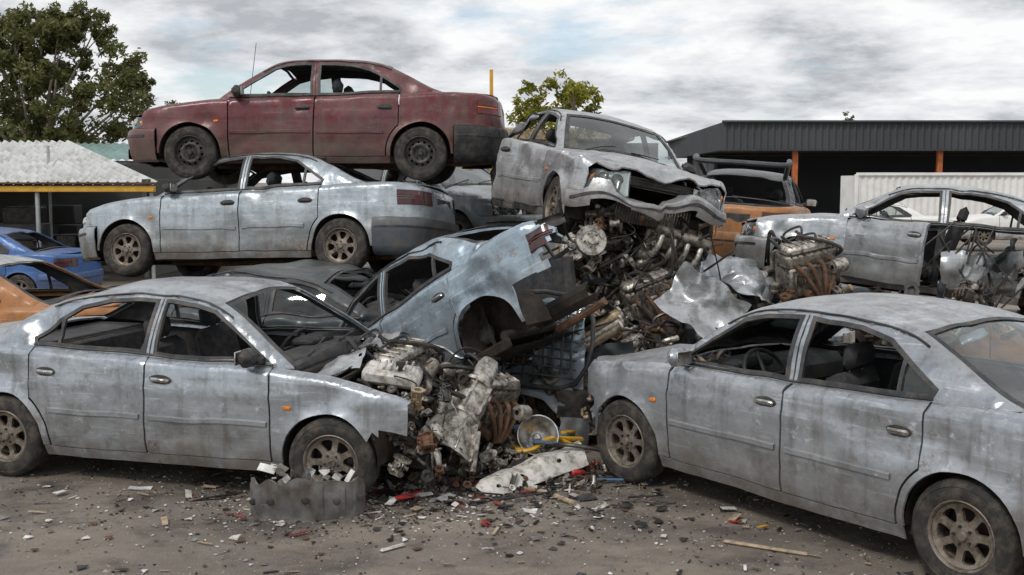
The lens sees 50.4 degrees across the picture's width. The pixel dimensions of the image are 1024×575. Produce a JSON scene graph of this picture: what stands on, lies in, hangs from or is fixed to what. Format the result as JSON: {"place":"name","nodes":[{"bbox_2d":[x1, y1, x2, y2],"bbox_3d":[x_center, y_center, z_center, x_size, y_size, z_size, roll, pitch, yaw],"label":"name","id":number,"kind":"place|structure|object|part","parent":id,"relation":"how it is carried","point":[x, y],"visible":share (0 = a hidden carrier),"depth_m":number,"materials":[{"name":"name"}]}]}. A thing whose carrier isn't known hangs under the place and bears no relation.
{"place":"outdoors","nodes":[
{"label":"outdoors","id":0,"kind":"place"},
{"bbox_2d":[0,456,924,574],"bbox_3d":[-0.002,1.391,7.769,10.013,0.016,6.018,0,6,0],"label":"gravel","id":1,"kind":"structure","parent":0,"point":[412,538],"depth_m":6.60,"materials":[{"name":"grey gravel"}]},
{"bbox_2d":[355,128,657,259],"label":"grey building","id":2,"kind":"structure","parent":0,"point":[478,176],"depth_m":29.79,"materials":[{"name":"grey metal"}]},
{"bbox_2d":[0,183,1023,574],"bbox_3d":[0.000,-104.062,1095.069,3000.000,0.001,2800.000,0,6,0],"label":"ground","id":3,"kind":"structure","parent":0,"point":[162,543],"depth_m":6.65,"materials":[{"name":"soil"}]},
{"bbox_2d":[46,146,52,238],"bbox_3d":[-10.400,-1.710,24.550,0.065,2.950,0.065,-2,6,-22],"label":"utility pole","id":4,"kind":"object","parent":3,"relation":"on","point":[50,198],"visible":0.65,"depth_m":24.52,"materials":[{"name":"wood"}]},
{"bbox_2d":[0,227,103,288],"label":"blue sedan","id":5,"kind":"object","parent":3,"relation":"on","point":[70,259],"visible":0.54,"depth_m":19.76,"materials":[{"name":"paint"}]},
{"bbox_3d":[-9.592,-0.260,19.738,0.943,0.699,0.130,0,6,5],"label":"rear door left","id":6,"kind":"part","parent":5,"relation":"part of","materials":[{"name":"blue paint"}]},
{"bbox_3d":[-9.554,-0.796,19.805,0.966,0.384,0.181,0,6,5],"label":"rear window frame left","id":7,"kind":"part","parent":5,"relation":"part of","materials":[{"name":"metal"}]},
{"bbox_2d":[0,254,125,321],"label":"orange hatchback","id":8,"kind":"object","parent":3,"relation":"on","point":[18,303],"visible":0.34,"depth_m":10.47,"materials":[{"name":"paint"}]},
{"bbox_3d":[-5.200,-0.125,11.650,0.946,0.392,0.191,0,6,4],"label":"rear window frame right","id":9,"kind":"part","parent":8,"relation":"part of","materials":[{"name":"black metal"}]},
{"bbox_3d":[-5.224,0.391,11.836,0.949,0.711,0.120,0,6,4],"label":"rear door right","id":10,"kind":"part","parent":8,"relation":"part of","materials":[{"name":"orange paint"}]},
{"bbox_2d":[0,0,156,143],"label":"eucalyptus tree","id":11,"kind":"object","parent":3,"relation":"on","point":[54,30],"visible":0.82,"depth_m":43.75,"materials":[{"name":"green plant"}]},
{"bbox_2d":[75,142,139,163],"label":"teal roof building","id":12,"kind":"structure","parent":3,"relation":"on","point":[115,151],"depth_m":40.41,"materials":[{"name":"teal metal"}]},
{"bbox_2d":[0,140,239,277],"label":"open shed","id":13,"kind":"structure","parent":3,"relation":"on","point":[82,181],"depth_m":24.73,"materials":[{"name":"metal"}]},
{"bbox_2d":[164,100,179,123],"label":"distant tree","id":14,"kind":"object","parent":3,"relation":"on","point":[173,102],"visible":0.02,"depth_m":78.89,"materials":[{"name":"green plant"}]},
{"bbox_2d":[0,276,476,494],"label":"silver sedan","id":15,"kind":"object","parent":3,"relation":"on","point":[140,375],"visible":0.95,"depth_m":7.59,"materials":[{"name":"paint"}]},
{"bbox_3d":[-2.987,0.796,7.711,0.944,0.710,0.128,2,6,16],"label":"rear door right","id":16,"kind":"part","parent":15,"relation":"part of","materials":[{"name":"silver metal"}]},
{"bbox_3d":[-2.980,0.248,7.800,0.961,0.392,0.226,2,6,16],"label":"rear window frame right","id":17,"kind":"part","parent":15,"relation":"part of","materials":[{"name":"grey metal"}]},
{"bbox_3d":[-2.610,0.129,9.039,0.946,0.393,0.176,2,6,16],"label":"rear window frame left","id":18,"kind":"part","parent":15,"relation":"part of","materials":[{"name":"grey metal"}]},
{"bbox_3d":[-2.070,0.828,7.441,0.960,0.670,0.123,2,6,16],"label":"front door right","id":19,"kind":"part","parent":15,"relation":"part of","materials":[{"name":"silver metal"}]},
{"bbox_3d":[-2.543,0.648,9.202,0.953,0.702,0.124,2,6,16],"label":"rear door left","id":20,"kind":"part","parent":15,"relation":"part of","materials":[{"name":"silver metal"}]},
{"bbox_3d":[-2.032,0.282,7.519,0.916,0.399,0.203,2,6,16],"label":"front window frame right","id":21,"kind":"part","parent":15,"relation":"part of","materials":[{"name":"grey metal"}]},
{"bbox_3d":[-1.666,0.164,8.763,0.916,0.399,0.179,2,6,16],"label":"front window frame left","id":22,"kind":"part","parent":15,"relation":"part of","materials":[{"name":"grey metal"}]},
{"bbox_3d":[-1.621,0.679,8.939,0.963,0.668,0.127,2,6,16],"label":"front door left","id":23,"kind":"part","parent":15,"relation":"part of","materials":[{"name":"silver metal"}]},
{"bbox_2d":[408,357,439,429],"bbox_3d":[-0.763,0.803,7.847,0.337,0.562,0.517,3,6,26],"label":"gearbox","id":24,"kind":"object","parent":15,"relation":"on","point":[432,368],"visible":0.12,"depth_m":7.89,"materials":[{"name":"metal"}]},
{"bbox_2d":[107,260,468,336],"bbox_3d":[-2.046,0.430,10.839,4.461,1.357,1.789,1,6,14],"label":"crushed dark sedan","id":25,"kind":"object","parent":3,"relation":"on","point":[278,308],"visible":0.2,"depth_m":10.33,"materials":[{"name":"paint"}]},
{"bbox_3d":[-2.753,0.556,10.226,0.948,0.718,0.130,2,6,16],"label":"rear door right","id":26,"kind":"part","parent":25,"relation":"part of","materials":[{"name":"paint"}]},
{"bbox_3d":[-2.748,0.071,10.303,0.957,0.378,0.191,1,6,14],"label":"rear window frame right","id":27,"kind":"part","parent":25,"relation":"part of","materials":[{"name":"black metal"}]},
{"bbox_3d":[-2.366,0.409,11.748,0.935,0.737,0.153,1,6,14],"label":"rear door left","id":28,"kind":"part","parent":25,"relation":"part of","materials":[{"name":"paint"}]},
{"bbox_3d":[-2.428,-0.060,11.574,0.955,0.366,0.213,1,6,14],"label":"rear window frame left","id":29,"kind":"part","parent":25,"relation":"part of","materials":[{"name":"grey metal"}]},
{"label":"front door right","id":30,"kind":"part","parent":25,"relation":"part of","materials":[{"name":"paint"}]},
{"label":"front window frame right","id":31,"kind":"part","parent":25,"relation":"part of","materials":[{"name":"black metal"}]},
{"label":"front door left","id":32,"kind":"part","parent":25,"relation":"part of","materials":[{"name":"paint"}]},
{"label":"front window frame left","id":33,"kind":"part","parent":25,"relation":"part of","materials":[{"name":"black metal"}]},
{"bbox_2d":[249,461,365,521],"bbox_3d":[-1.312,1.303,7.105,0.740,0.330,0.512,0,6,0],"label":"broken bumper bracket","id":34,"kind":"object","parent":3,"relation":"on","point":[304,498],"visible":0.99,"depth_m":6.90,"materials":[{"name":"plastic"}]},
{"bbox_2d":[277,275,412,297],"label":"crushed dark sedan","id":35,"kind":"object","parent":3,"relation":"on","point":[343,283],"visible":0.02,"depth_m":12.68,"materials":[{"name":"paint"}]},
{"bbox_2d":[78,153,458,276],"bbox_3d":[-2.857,-0.829,12.734,4.454,1.428,1.838,0,-1,15],"label":"silver sedan","id":36,"kind":"object","parent":35,"relation":"on","point":[355,218],"visible":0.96,"depth_m":11.96,"materials":[{"name":"paint"}]},
{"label":"front door left","id":37,"kind":"part","parent":36,"relation":"part of","materials":[{"name":"silver metal"}]},
{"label":"front window frame left","id":38,"kind":"part","parent":36,"relation":"part of","materials":[{"name":"silver metal"}]},
{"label":"front window frame right","id":39,"kind":"part","parent":36,"relation":"part of","materials":[{"name":"silver metal"}]},
{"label":"rear door left","id":40,"kind":"part","parent":36,"relation":"part of","materials":[{"name":"silver metal"}]},
{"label":"rear window frame left","id":41,"kind":"part","parent":36,"relation":"part of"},
{"bbox_2d":[127,46,508,184],"bbox_3d":[-2.265,-2.133,12.995,4.463,1.757,1.873,0,4,1],"label":"red sedan","id":42,"kind":"object","parent":36,"relation":"on","point":[418,130],"visible":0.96,"depth_m":12.21,"materials":[{"name":"paint"}]},
{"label":"front door left","id":43,"kind":"part","parent":42,"relation":"part of","materials":[{"name":"red paint"}]},
{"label":"front window frame left","id":44,"kind":"part","parent":42,"relation":"part of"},
{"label":"front window frame right","id":45,"kind":"part","parent":42,"relation":"part of","materials":[{"name":"black rubber"}]},
{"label":"rear door left","id":46,"kind":"part","parent":42,"relation":"part of","materials":[{"name":"red paint"}]},
{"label":"rear window frame left","id":47,"kind":"part","parent":42,"relation":"part of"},
{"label":"rear door right","id":48,"kind":"part","parent":42,"relation":"part of","materials":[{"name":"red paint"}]},
{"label":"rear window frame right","id":49,"kind":"part","parent":42,"relation":"part of","materials":[{"name":"metal"}]},
{"bbox_2d":[336,266,377,285],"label":"crushed dark sedan","id":50,"kind":"object","parent":3,"relation":"on","point":[369,270],"visible":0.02,"depth_m":15.49,"materials":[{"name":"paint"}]},
{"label":"rear door right","id":51,"kind":"part","parent":50,"relation":"part of","materials":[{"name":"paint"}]},
{"bbox_2d":[315,169,542,246],"bbox_3d":[-1.283,-1.222,15.580,4.452,1.425,1.901,4,7,38],"label":"silver sedan","id":52,"kind":"object","parent":50,"relation":"on","point":[474,208],"visible":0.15,"depth_m":14.02,"materials":[{"name":"paint"}]},
{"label":"front window frame right","id":53,"kind":"part","parent":52,"relation":"part of","materials":[{"name":"silver metal"}]},
{"bbox_2d":[379,543,404,551],"bbox_3d":[-0.700,1.522,6.377,0.170,0.016,0.035,-5,7,-42],"label":"wooden stick","id":54,"kind":"object","parent":3,"relation":"on","point":[392,547],"visible":1,"depth_m":6.37,"materials":[{"name":"paint"}]},
{"bbox_2d":[0,465,928,574],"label":"ground litter","id":55,"kind":"object","parent":3,"relation":"on","point":[447,497],"visible":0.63,"depth_m":7.07,"materials":[{"name":"metal"}]},
{"bbox_2d":[337,220,626,369],"bbox_3d":[-0.492,0.286,9.640,1.669,1.298,4.126,-11,-15,-45],"label":"silver sedan","id":56,"kind":"object","parent":3,"relation":"on","point":[491,277],"visible":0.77,"depth_m":8.54,"materials":[{"name":"paint"}]},
{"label":"front window frame left","id":57,"kind":"part","parent":56,"relation":"part of","materials":[{"name":"grey metal"}]},
{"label":"front door left","id":58,"kind":"part","parent":56,"relation":"part of","materials":[{"name":"silver metal"}]},
{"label":"rear window frame left","id":59,"kind":"part","parent":56,"relation":"part of","materials":[{"name":"grey metal"}]},
{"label":"rear door left","id":60,"kind":"part","parent":56,"relation":"part of","materials":[{"name":"silver metal"}]},
{"bbox_2d":[535,212,565,227],"bbox_3d":[0.045,-0.491,10.375,0.969,0.466,0.103,-2,6,-15],"label":"torn bumper","id":61,"kind":"object","parent":56,"relation":"on","point":[557,219],"visible":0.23,"depth_m":10.46,"materials":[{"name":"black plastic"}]},
{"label":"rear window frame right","id":62,"kind":"part","parent":56,"relation":"part of","materials":[{"name":"silver metal"}]},
{"bbox_2d":[490,69,492,168],"bbox_3d":[-0.254,-1.403,16.594,0.211,3.775,0.108,-3,6,-26],"label":"yellow gantry","id":63,"kind":"object","parent":3,"relation":"on","point":[491,82],"visible":0.15,"depth_m":16.35,"materials":[{"name":"yellow metal"}]},
{"bbox_2d":[476,441,588,496],"bbox_3d":[0.137,1.293,7.789,0.987,0.250,0.268,-4,7,-37],"label":"perforated panel","id":64,"kind":"object","parent":3,"relation":"on","point":[540,468],"visible":0.98,"depth_m":7.76,"materials":[{"name":"paint"}]},
{"bbox_2d":[523,486,576,505],"bbox_3d":[0.265,1.413,7.415,0.060,0.038,0.500,-5,7,-41],"label":"bamboo pole","id":65,"kind":"object","parent":3,"relation":"on","point":[567,500],"visible":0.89,"depth_m":7.34,"materials":[{"name":"brown wood"}]},
{"bbox_2d":[505,68,604,255],"bbox_3d":[0.992,-2.748,25.824,2.345,4.790,1.974,0,6,0],"label":"fig tree","id":66,"kind":"object","parent":3,"relation":"on","point":[572,95],"visible":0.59,"depth_m":25.63,"materials":[{"name":"green plant"}]},
{"bbox_2d":[568,468,586,476],"bbox_3d":[0.470,1.345,7.917,0.136,0.093,0.094,-3,6,-30],"label":"red lamp fragment","id":67,"kind":"object","parent":3,"relation":"on","point":[574,472],"visible":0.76,"depth_m":7.87,"materials":[{"name":"plastic"}]},
{"bbox_2d":[589,477,651,484],"bbox_3d":[0.754,1.371,7.808,0.472,0.031,0.183,-1,6,-14],"label":"steel rod","id":68,"kind":"object","parent":3,"relation":"on","point":[612,479],"visible":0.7,"depth_m":7.77,"materials":[{"name":"blue metal"}]},
{"bbox_2d":[511,258,780,438],"bbox_3d":[1.400,0.740,10.491,4.600,1.988,3.460,0,6,0],"label":"scrap metal pile","id":69,"kind":"object","parent":3,"relation":"on","point":[607,289],"visible":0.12,"depth_m":10.23,"materials":[{"name":"grey metal"}]},
{"bbox_2d":[497,289,595,390],"bbox_3d":[0.227,0.424,8.946,0.941,0.794,0.403,2,6,20],"label":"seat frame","id":70,"kind":"object","parent":69,"relation":"on","point":[567,354],"visible":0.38,"depth_m":8.88,"materials":[{"name":"steel"},{"name":"rusted steel"}]},
{"bbox_2d":[506,360,587,424],"bbox_3d":[0.345,0.806,9.104,0.623,0.684,0.731,-5,7,-42],"label":"engine block","id":71,"kind":"object","parent":69,"relation":"on","point":[544,408],"depth_m":8.94,"materials":[{"name":"metal"}]},
{"bbox_2d":[581,306,624,352],"bbox_3d":[0.663,0.402,9.171,0.579,0.486,0.137,-1,6,-12],"label":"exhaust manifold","id":72,"kind":"object","parent":71,"relation":"on","point":[603,333],"visible":0.61,"depth_m":9.15,"materials":[{"name":"metal"}]},
{"bbox_2d":[520,386,590,447],"bbox_3d":[0.179,1.036,8.970,0.966,0.662,0.284,3,6,28],"label":"torn fender","id":73,"kind":"object","parent":69,"relation":"on","point":[580,426],"visible":0.37,"depth_m":8.79,"materials":[{"name":"silver metal"}]},
{"bbox_2d":[584,341,633,379],"bbox_3d":[0.755,0.799,9.324,0.922,0.615,0.304,-2,6,-18],"label":"torn door panel","id":74,"kind":"structure","parent":69,"relation":"on","point":[611,349],"depth_m":9.44,"materials":[{"name":"paint"}]},
{"bbox_2d":[489,108,733,285],"bbox_3d":[0.803,-1.068,12.221,2.060,1.791,4.468,10,4,-17],"label":"silver sedan","id":75,"kind":"object","parent":69,"relation":"on","point":[611,198],"visible":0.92,"depth_m":10.63,"materials":[{"name":"paint"}]},
{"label":"rear door right","id":76,"kind":"part","parent":75,"relation":"part of","materials":[{"name":"silver metal"}]},
{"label":"front door right","id":77,"kind":"part","parent":75,"relation":"part of","materials":[{"name":"silver metal"}]},
{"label":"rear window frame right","id":78,"kind":"part","parent":75,"relation":"part of","materials":[{"name":"grey metal"}]},
{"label":"front window frame right","id":79,"kind":"part","parent":75,"relation":"part of","materials":[{"name":"grey metal"}]},
{"bbox_2d":[559,232,584,261],"bbox_3d":[0.612,-0.399,10.744,0.300,0.304,0.138,3,6,25],"label":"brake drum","id":80,"kind":"object","parent":75,"relation":"attached to","point":[575,253],"visible":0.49,"depth_m":10.72,"materials":[{"name":"metal"}]},
{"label":"rear window frame left","id":81,"kind":"part","parent":75,"relation":"part of","materials":[{"name":"grey metal"}]},
{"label":"front window frame left","id":82,"kind":"part","parent":75,"relation":"part of","materials":[{"name":"grey metal"}]},
{"bbox_2d":[594,319,655,352],"bbox_3d":[1.005,0.575,10.094,0.673,0.695,0.714,4,7,36],"label":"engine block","id":83,"kind":"object","parent":69,"relation":"on","point":[630,336],"depth_m":9.82,"materials":[{"name":"metal"}]},
{"bbox_2d":[587,309,628,340],"bbox_3d":[0.790,0.311,9.806,0.565,0.359,0.324,-4,7,-38],"label":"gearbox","id":84,"kind":"object","parent":83,"relation":"on","point":[616,337],"visible":0.16,"depth_m":9.77,"materials":[{"name":"metal"}]},
{"bbox_2d":[610,265,674,322],"bbox_3d":[1.317,0.113,10.653,0.662,0.688,0.868,-2,6,-22],"label":"engine block","id":85,"kind":"object","parent":69,"relation":"on","point":[652,285],"depth_m":10.41,"materials":[{"name":"metal"}]},
{"bbox_2d":[653,261,751,337],"bbox_3d":[1.723,0.152,9.840,0.836,0.751,0.386,2,6,23],"label":"torn fender","id":86,"kind":"object","parent":69,"relation":"on","point":[702,305],"visible":0.84,"depth_m":9.90,"materials":[{"name":"silver metal"}]},
{"bbox_2d":[377,279,1018,500],"bbox_3d":[1.989,0.684,9.551,7.243,1.309,2.288,-4,7,-38],"label":"car part debris","id":87,"kind":"object","parent":3,"relation":"on","point":[490,460],"visible":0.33,"depth_m":8.12,"materials":[{"name":"black plastic"}]},
{"bbox_2d":[417,356,497,476],"bbox_3d":[-0.431,0.942,7.826,0.509,0.824,0.800,2,6,18],"label":"gearbox","id":88,"kind":"object","parent":87,"relation":"on","point":[462,425],"visible":0.69,"depth_m":7.73,"materials":[{"name":"metal"}]},
{"bbox_2d":[447,347,532,443],"bbox_3d":[-0.259,0.828,8.296,0.623,0.715,0.798,-3,6,-27],"label":"engine block","id":89,"kind":"object","parent":87,"relation":"on","point":[503,407],"depth_m":8.09,"materials":[{"name":"metal"}]},
{"bbox_2d":[517,415,558,454],"bbox_3d":[0.160,1.152,8.290,0.366,0.364,0.232,-1,6,-13],"label":"headlamp reflector","id":90,"kind":"object","parent":87,"relation":"on","point":[533,428],"visible":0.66,"depth_m":8.31,"materials":[{"name":"silver metal"}]},
{"bbox_2d":[513,430,583,453],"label":"yellow plastic trim","id":91,"kind":"structure","parent":87,"relation":"on","point":[565,439],"depth_m":8.32,"materials":[{"name":"yellow plastic"}]},
{"bbox_2d":[695,249,773,305],"bbox_3d":[2.238,-0.155,10.876,1.022,0.745,0.466,-1,6,-10],"label":"torn hood","id":92,"kind":"object","parent":87,"relation":"on","point":[744,276],"visible":0.62,"depth_m":10.99,"materials":[{"name":"silver metal"}]},
{"bbox_2d":[762,225,848,301],"bbox_3d":[2.954,-0.224,11.117,0.791,0.818,1.019,0,6,0],"label":"engine block","id":93,"kind":"object","parent":87,"relation":"on","point":[806,266],"depth_m":10.77,"materials":[{"name":"metal"}]},
{"bbox_2d":[723,539,807,555],"bbox_3d":[1.480,1.522,6.377,0.500,0.018,0.035,3,6,28],"label":"wooden stick","id":94,"kind":"object","parent":3,"relation":"on","point":[770,548],"visible":1,"depth_m":6.37,"materials":[{"name":"brown wood"}]},
{"bbox_2d":[556,293,1023,574],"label":"silver sedan","id":95,"kind":"object","parent":3,"relation":"on","point":[917,434],"visible":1,"depth_m":6.48,"materials":[{"name":"paint"}]},
{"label":"front door left","id":96,"kind":"part","parent":95,"relation":"part of","materials":[{"name":"silver metal"}]},
{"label":"front window frame left","id":97,"kind":"part","parent":95,"relation":"part of","materials":[{"name":"grey metal"}]},
{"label":"rear door left","id":98,"kind":"part","parent":95,"relation":"part of","materials":[{"name":"silver metal"}]},
{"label":"front window frame right","id":99,"kind":"part","parent":95,"relation":"part of","materials":[{"name":"grey metal"}]},
{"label":"front door right","id":100,"kind":"part","parent":95,"relation":"part of","materials":[{"name":"silver metal"}]},
{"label":"rear window frame left","id":101,"kind":"part","parent":95,"relation":"part of","materials":[{"name":"grey metal"}]},
{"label":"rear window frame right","id":102,"kind":"part","parent":95,"relation":"part of","materials":[{"name":"grey metal"}]},
{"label":"rear door right","id":103,"kind":"part","parent":95,"relation":"part of","materials":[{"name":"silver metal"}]},
{"bbox_2d":[769,277,891,294],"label":"crushed dark sedan","id":104,"kind":"object","parent":3,"relation":"on","point":[857,289],"visible":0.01,"depth_m":14.56,"materials":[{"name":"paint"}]},
{"bbox_2d":[693,153,816,256],"bbox_3d":[3.487,-1.109,16.110,1.891,1.598,4.456,6,7,17],"label":"orange sedan","id":105,"kind":"object","parent":104,"relation":"on","point":[738,211],"visible":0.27,"depth_m":14.50,"materials":[{"name":"paint"}]},
{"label":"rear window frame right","id":106,"kind":"part","parent":105,"relation":"part of","materials":[{"name":"black metal"}]},
{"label":"front window frame right","id":107,"kind":"part","parent":105,"relation":"part of","materials":[{"name":"black metal"}]},
{"bbox_2d":[665,120,1023,213],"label":"warehouse","id":108,"kind":"structure","parent":3,"relation":"on","point":[824,156],"depth_m":55.92,"materials":[{"name":"black metal"}]},
{"bbox_2d":[843,111,854,119],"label":"distant tree","id":109,"kind":"object","parent":3,"relation":"on","point":[852,116],"visible":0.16,"depth_m":79.22,"materials":[{"name":"green plant"}]},
{"bbox_2d":[841,203,948,233],"bbox_3d":[11.245,-1.950,33.962,4.457,1.437,1.890,1,6,10],"label":"white sedan","id":110,"kind":"object","parent":3,"relation":"on","point":[907,212],"visible":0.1,"depth_m":33.11,"materials":[{"name":"paint"}]},
{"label":"rear window frame left","id":111,"kind":"part","parent":110,"relation":"part of","materials":[{"name":"black metal"}]},
{"bbox_2d":[840,173,1023,218],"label":"shipping container","id":112,"kind":"object","parent":3,"relation":"on","point":[857,189],"visible":0.44,"depth_m":44.82,"materials":[{"name":"metal"}]},
{"bbox_2d":[941,309,1023,361],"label":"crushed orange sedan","id":113,"kind":"object","parent":3,"relation":"on","point":[991,345],"visible":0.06,"depth_m":11.56,"materials":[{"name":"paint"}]},
{"bbox_2d":[732,183,1023,310],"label":"silver sedan","id":114,"kind":"object","parent":113,"relation":"on","point":[885,251],"visible":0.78,"depth_m":11.74,"materials":[{"name":"paint"}]},
{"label":"front door left","id":115,"kind":"part","parent":114,"relation":"part of","materials":[{"name":"silver metal"}]},
{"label":"front window frame left","id":116,"kind":"part","parent":114,"relation":"part of","materials":[{"name":"silver metal"}]},
{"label":"front door right","id":117,"kind":"part","parent":114,"relation":"part of","materials":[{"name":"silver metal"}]},
{"bbox_3d":[4.934,-0.176,11.551,1.369,0.982,0.718,9,5,21],"label":"crumpled rear door","id":118,"kind":"part","parent":114,"relation":"part of","materials":[{"name":"silver metal"}]},
{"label":"rear window frame left","id":119,"kind":"part","parent":114,"relation":"part of","materials":[{"name":"silver metal"}]},
{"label":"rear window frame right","id":120,"kind":"part","parent":114,"relation":"part of","materials":[{"name":"silver metal"}]},
{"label":"front door left","id":121,"kind":"part","parent":113,"relation":"part of","materials":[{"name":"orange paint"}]},
{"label":"rear door left","id":122,"kind":"part","parent":113,"relation":"part of","materials":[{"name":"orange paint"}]},
{"bbox_2d":[949,206,1023,245],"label":"white sedan","id":123,"kind":"object","parent":3,"relation":"on","point":[1002,217],"visible":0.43,"depth_m":33.29,"materials":[{"name":"paint"}]},
{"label":"front door left","id":124,"kind":"part","parent":123,"relation":"part of","materials":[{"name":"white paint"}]},
{"bbox_2d":[0,0,1023,182],"label":"sky","id":125,"kind":"structure","parent":0,"point":[672,69],"materials":[{"name":"grey"}]}
]}

